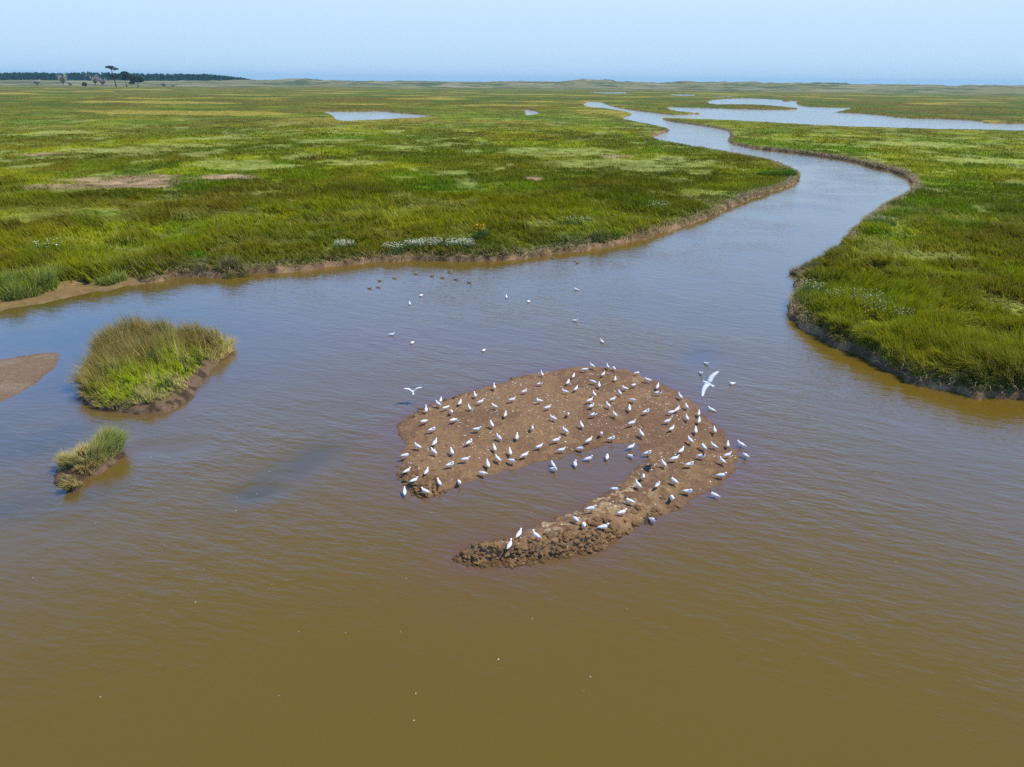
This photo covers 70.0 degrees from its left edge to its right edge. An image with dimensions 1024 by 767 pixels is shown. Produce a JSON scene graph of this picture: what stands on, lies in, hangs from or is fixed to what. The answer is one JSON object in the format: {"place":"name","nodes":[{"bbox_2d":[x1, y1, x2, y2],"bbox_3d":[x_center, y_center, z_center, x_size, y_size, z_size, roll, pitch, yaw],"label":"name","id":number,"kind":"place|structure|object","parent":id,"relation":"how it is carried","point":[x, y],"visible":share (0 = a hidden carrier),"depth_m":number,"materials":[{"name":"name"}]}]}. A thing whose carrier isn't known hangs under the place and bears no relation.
{"place":"outdoors","nodes":[
{"label":"outdoors","id":0,"kind":"place"},
{"bbox_2d":[0,353,60,401],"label":"sand bar","id":1,"kind":"object","parent":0,"point":[18,374],"visible":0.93,"depth_m":32.11,"materials":[{"name":"brown sand"}]},
{"bbox_2d":[173,255,213,269],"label":"grass tussock","id":2,"kind":"object","parent":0,"point":[200,266],"depth_m":48.51,"materials":[{"name":"green plant"}]},
{"bbox_2d":[403,387,421,394],"bbox_3d":[-3.937,0.257,29.200,0.745,0.294,0.382,1,22,0],"label":"flying gull","id":3,"kind":"object","parent":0,"point":[413,391],"visible":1,"depth_m":29.14,"materials":[{"name":"white"}]},
{"bbox_2d":[0,92,1023,766],"bbox_3d":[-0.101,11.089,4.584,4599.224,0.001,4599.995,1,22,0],"label":"river water","id":4,"kind":"structure","parent":0,"point":[832,576],"depth_m":20.58,"materials":[{"name":"brown liquid"}]},
{"bbox_2d":[48,421,135,491],"bbox_3d":[-14.155,2.419,24.264,2.511,1.696,4.024,1,22,0],"label":"grass islet","id":5,"kind":"object","parent":4,"relation":"in","point":[102,452],"depth_m":24.17,"materials":[{"name":"green plant"}]},
{"bbox_2d":[65,309,241,414],"bbox_3d":[-16.249,-1.012,32.148,7.359,3.391,9.717,1,22,0],"label":"grass islet","id":6,"kind":"object","parent":4,"relation":"in","point":[136,366],"depth_m":31.03,"materials":[{"name":"green plant"}]},
{"bbox_2d":[710,490,720,497],"bbox_3d":[6.335,3.495,22.849,0.406,0.254,0.116,14,26,32],"label":"gull","id":7,"kind":"object","parent":4,"relation":"on","point":[714,494],"visible":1,"depth_m":22.81,"materials":[{"name":"white"}]},
{"bbox_2d":[0,78,1023,399],"bbox_3d":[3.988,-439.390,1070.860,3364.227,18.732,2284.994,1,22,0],"label":"marsh ground","id":8,"kind":"structure","parent":0,"point":[820,94],"depth_m":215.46,"materials":[{"name":"green plant"}]},
{"bbox_2d":[0,266,44,301],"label":"sedge clump","id":9,"kind":"object","parent":8,"relation":"on","point":[13,291],"visible":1,"depth_m":42.47,"materials":[{"name":"green plant"}]},
{"bbox_2d":[8,261,66,291],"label":"sedge clump","id":10,"kind":"object","parent":8,"relation":"on","point":[49,282],"visible":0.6,"depth_m":43.76,"materials":[{"name":"green plant"}]},
{"bbox_2d":[28,239,68,251],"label":"flowering plant","id":11,"kind":"object","parent":8,"relation":"on","point":[46,246],"visible":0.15,"depth_m":49.95,"materials":[{"name":"green plant"}]},
{"bbox_2d":[57,73,66,86],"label":"dead tree","id":12,"kind":"object","parent":8,"relation":"on","point":[62,80],"visible":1,"depth_m":923.17,"materials":[{"name":"beige wood"}]},
{"bbox_2d":[89,74,97,86],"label":"dead tree","id":13,"kind":"object","parent":8,"relation":"on","point":[95,80],"visible":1,"depth_m":938.67,"materials":[{"name":"beige wood"}]},
{"bbox_2d":[97,78,107,84],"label":"dead tree","id":14,"kind":"object","parent":8,"relation":"on","point":[102,82],"visible":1,"depth_m":941.46,"materials":[{"name":"beige wood"}]},
{"bbox_2d":[105,65,120,86],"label":"pine tree","id":15,"kind":"object","parent":8,"relation":"on","point":[111,69],"visible":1,"depth_m":945.26,"materials":[{"name":"green plant"}]},
{"bbox_2d":[93,267,147,285],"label":"sedge clump","id":16,"kind":"object","parent":8,"relation":"on","point":[112,279],"visible":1,"depth_m":45.55,"materials":[{"name":"green plant"}]},
{"bbox_2d":[0,71,249,80],"bbox_3d":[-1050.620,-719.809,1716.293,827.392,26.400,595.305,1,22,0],"label":"pine wood","id":17,"kind":"object","parent":8,"relation":"on","point":[86,76],"visible":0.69,"depth_m":1709.02,"materials":[{"name":"green plant"}]},
{"bbox_2d":[120,71,133,86],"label":"pine tree","id":18,"kind":"object","parent":8,"relation":"on","point":[126,75],"visible":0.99,"depth_m":951.52,"materials":[{"name":"green plant"}]},
{"bbox_2d":[128,76,144,86],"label":"pine tree","id":19,"kind":"object","parent":8,"relation":"on","point":[137,79],"visible":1,"depth_m":957.59,"materials":[{"name":"green plant"}]},
{"bbox_2d":[178,249,239,259],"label":"leafy plant","id":20,"kind":"object","parent":8,"relation":"on","point":[199,253],"visible":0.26,"depth_m":50.21,"materials":[{"name":"green plant"}]},
{"bbox_2d":[213,253,252,278],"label":"grass tussock","id":21,"kind":"object","parent":8,"relation":"on","point":[233,261],"depth_m":47.99,"materials":[{"name":"green plant"}]},
{"bbox_2d":[330,239,356,251],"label":"flowering plant","id":22,"kind":"object","parent":8,"relation":"on","point":[343,245],"visible":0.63,"depth_m":52.77,"materials":[{"name":"green plant"}]},
{"bbox_2d":[380,241,405,255],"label":"flowering plant","id":23,"kind":"object","parent":8,"relation":"on","point":[399,248],"visible":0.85,"depth_m":52.77,"materials":[{"name":"green plant"}]},
{"bbox_2d":[402,237,446,252],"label":"flowering plant","id":24,"kind":"object","parent":8,"relation":"on","point":[417,243],"visible":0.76,"depth_m":53.58,"materials":[{"name":"white plant"}]},
{"bbox_2d":[441,237,476,251],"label":"flowering plant","id":25,"kind":"object","parent":8,"relation":"on","point":[466,244],"visible":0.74,"depth_m":53.49,"materials":[{"name":"white plant"}]},
{"bbox_2d":[471,223,491,241],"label":"flowering plant","id":26,"kind":"object","parent":8,"relation":"on","point":[479,235],"visible":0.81,"depth_m":56.70,"materials":[{"name":"green plant"}]},
{"bbox_2d":[557,215,594,225],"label":"flowering plant","id":27,"kind":"object","parent":8,"relation":"on","point":[573,222],"visible":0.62,"depth_m":63.04,"materials":[{"name":"green plant"}]},
{"bbox_2d":[137,145,1022,395],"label":"dry bank grass","id":28,"kind":"structure","parent":8,"relation":"on","point":[913,177],"depth_m":57.69,"materials":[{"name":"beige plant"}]},
{"bbox_2d":[547,229,622,239],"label":"leafy plant","id":29,"kind":"object","parent":8,"relation":"on","point":[615,234],"visible":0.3,"depth_m":58.38,"materials":[{"name":"green plant"}]},
{"bbox_2d":[756,166,797,176],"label":"sedge clump","id":30,"kind":"object","parent":8,"relation":"on","point":[786,172],"visible":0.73,"depth_m":98.42,"materials":[{"name":"green plant"}]},
{"bbox_2d":[795,279,826,294],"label":"flowering plant","id":31,"kind":"object","parent":8,"relation":"on","point":[804,287],"visible":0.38,"depth_m":43.21,"materials":[{"name":"green plant"}]},
{"bbox_2d":[823,288,881,309],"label":"flowering plant","id":32,"kind":"object","parent":8,"relation":"on","point":[855,296],"visible":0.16,"depth_m":40.49,"materials":[{"name":"green plant"}]},
{"bbox_2d":[860,214,897,226],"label":"flowering plant","id":33,"kind":"object","parent":8,"relation":"on","point":[883,220],"visible":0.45,"depth_m":64.25,"materials":[{"name":"green plant"}]},
{"bbox_2d":[860,299,904,320],"bbox_3d":[19.472,-3.961,38.939,2.733,1.167,2.402,1,22,0],"label":"flowering plant","id":34,"kind":"object","parent":8,"relation":"on","point":[874,305],"visible":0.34,"depth_m":38.69,"materials":[{"name":"green plant"}]},
{"bbox_2d":[888,306,914,322],"bbox_3d":[20.112,-3.499,37.642,1.560,1.076,1.462,-9,24,-22],"label":"flowering plant","id":35,"kind":"object","parent":8,"relation":"on","point":[900,312],"visible":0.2,"depth_m":37.62,"materials":[{"name":"green plant"}]},
{"bbox_2d":[931,369,972,386],"bbox_3d":[18.729,-0.324,31.097,1.695,0.779,0.942,13,26,27],"label":"sedge clump","id":36,"kind":"object","parent":8,"relation":"on","point":[948,381],"visible":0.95,"depth_m":31.01,"materials":[{"name":"green plant"}]},
{"bbox_2d":[959,370,1022,392],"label":"sedge clump","id":37,"kind":"object","parent":8,"relation":"on","point":[987,383],"visible":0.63,"depth_m":30.38,"materials":[{"name":"green plant"}]},
{"bbox_2d":[0,0,1023,85],"label":"sky","id":38,"kind":"structure","parent":0,"point":[921,42],"materials":[{"name":"blue"}]},
{"bbox_2d":[395,366,738,562],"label":"mud bank","id":39,"kind":"structure","parent":0,"point":[523,417],"depth_m":26.47,"materials":[{"name":"brown soil"}]},
{"bbox_2d":[399,452,410,459],"bbox_3d":[-3.634,2.457,24.868,0.430,0.268,0.123,-4,23,-9],"label":"gull","id":40,"kind":"object","parent":39,"relation":"on","point":[405,455],"visible":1,"depth_m":24.82,"materials":[{"name":"white"}]},
{"bbox_2d":[444,461,453,468],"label":"gull","id":41,"kind":"object","parent":39,"relation":"on","point":[450,464],"visible":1,"depth_m":24.19,"materials":[{"name":"white"}]},
{"bbox_2d":[507,538,511,549],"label":"gull","id":42,"kind":"object","parent":39,"relation":"on","point":[509,544],"visible":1,"depth_m":19.85,"materials":[{"name":"white"}]},
{"bbox_2d":[515,528,521,537],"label":"gull","id":43,"kind":"object","parent":39,"relation":"on","point":[519,532],"visible":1,"depth_m":20.36,"materials":[{"name":"white"}]},
{"bbox_2d":[532,529,541,539],"bbox_3d":[0.684,4.189,20.158,0.394,0.286,0.117,19,29,36],"label":"gull","id":44,"kind":"object","parent":39,"relation":"on","point":[535,534],"visible":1,"depth_m":20.13,"materials":[{"name":"white"}]},
{"bbox_2d":[396,377,680,568],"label":"mud clods","id":45,"kind":"object","parent":39,"relation":"on","point":[534,557],"visible":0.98,"depth_m":20.22,"materials":[{"name":"brown soil"}]},
{"bbox_2d":[408,369,735,558],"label":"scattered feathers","id":46,"kind":"object","parent":39,"relation":"on","point":[567,433],"visible":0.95,"depth_m":26.76,"materials":[{"name":"white"}]},
{"bbox_2d":[573,514,580,522],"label":"gull","id":47,"kind":"object","parent":39,"relation":"on","point":[575,518],"visible":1,"depth_m":21.14,"materials":[{"name":"white"}]},
{"bbox_2d":[583,505,596,512],"bbox_3d":[2.322,3.704,21.597,0.425,0.265,0.122,-2,23,-1],"label":"gull","id":48,"kind":"object","parent":39,"relation":"on","point":[590,508],"visible":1,"depth_m":21.55,"materials":[{"name":"white"}]},
{"bbox_2d":[596,523,609,531],"bbox_3d":[2.563,4.050,20.594,0.424,0.264,0.121,-3,23,-4],"label":"gull","id":49,"kind":"object","parent":39,"relation":"on","point":[603,526],"visible":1,"depth_m":20.55,"materials":[{"name":"white"}]},
{"bbox_2d":[616,508,626,516],"bbox_3d":[3.219,3.795,21.476,0.412,0.257,0.118,-6,23,-20],"label":"gull","id":50,"kind":"object","parent":39,"relation":"on","point":[622,511],"visible":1,"depth_m":21.44,"materials":[{"name":"white"}]},
{"bbox_2d":[625,497,635,504],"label":"gull","id":51,"kind":"object","parent":39,"relation":"on","point":[630,500],"visible":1,"depth_m":22.10,"materials":[{"name":"white"}]},
{"bbox_2d":[669,455,679,462],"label":"gull","id":52,"kind":"object","parent":39,"relation":"on","point":[674,457],"visible":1,"depth_m":24.75,"materials":[{"name":"white"}]},
{"bbox_2d":[682,489,691,495],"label":"gull","id":53,"kind":"object","parent":39,"relation":"on","point":[688,490],"visible":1,"depth_m":22.82,"materials":[{"name":"white"}]},
{"bbox_2d":[717,472,726,479],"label":"gull","id":54,"kind":"object","parent":39,"relation":"on","point":[721,474],"visible":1,"depth_m":23.83,"materials":[{"name":"white"}]},
{"bbox_2d":[701,371,719,397],"bbox_3d":[6.306,-0.020,23.570,0.892,0.680,0.417,-15,27,-34],"label":"flying gull","id":55,"kind":"object","parent":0,"point":[707,383],"visible":1,"depth_m":23.54,"materials":[{"name":"white"}]},
{"bbox_2d":[786,259,824,274],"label":"grass tussock","id":56,"kind":"object","parent":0,"point":[806,265],"depth_m":49.49,"materials":[{"name":"green plant"}]}
]}

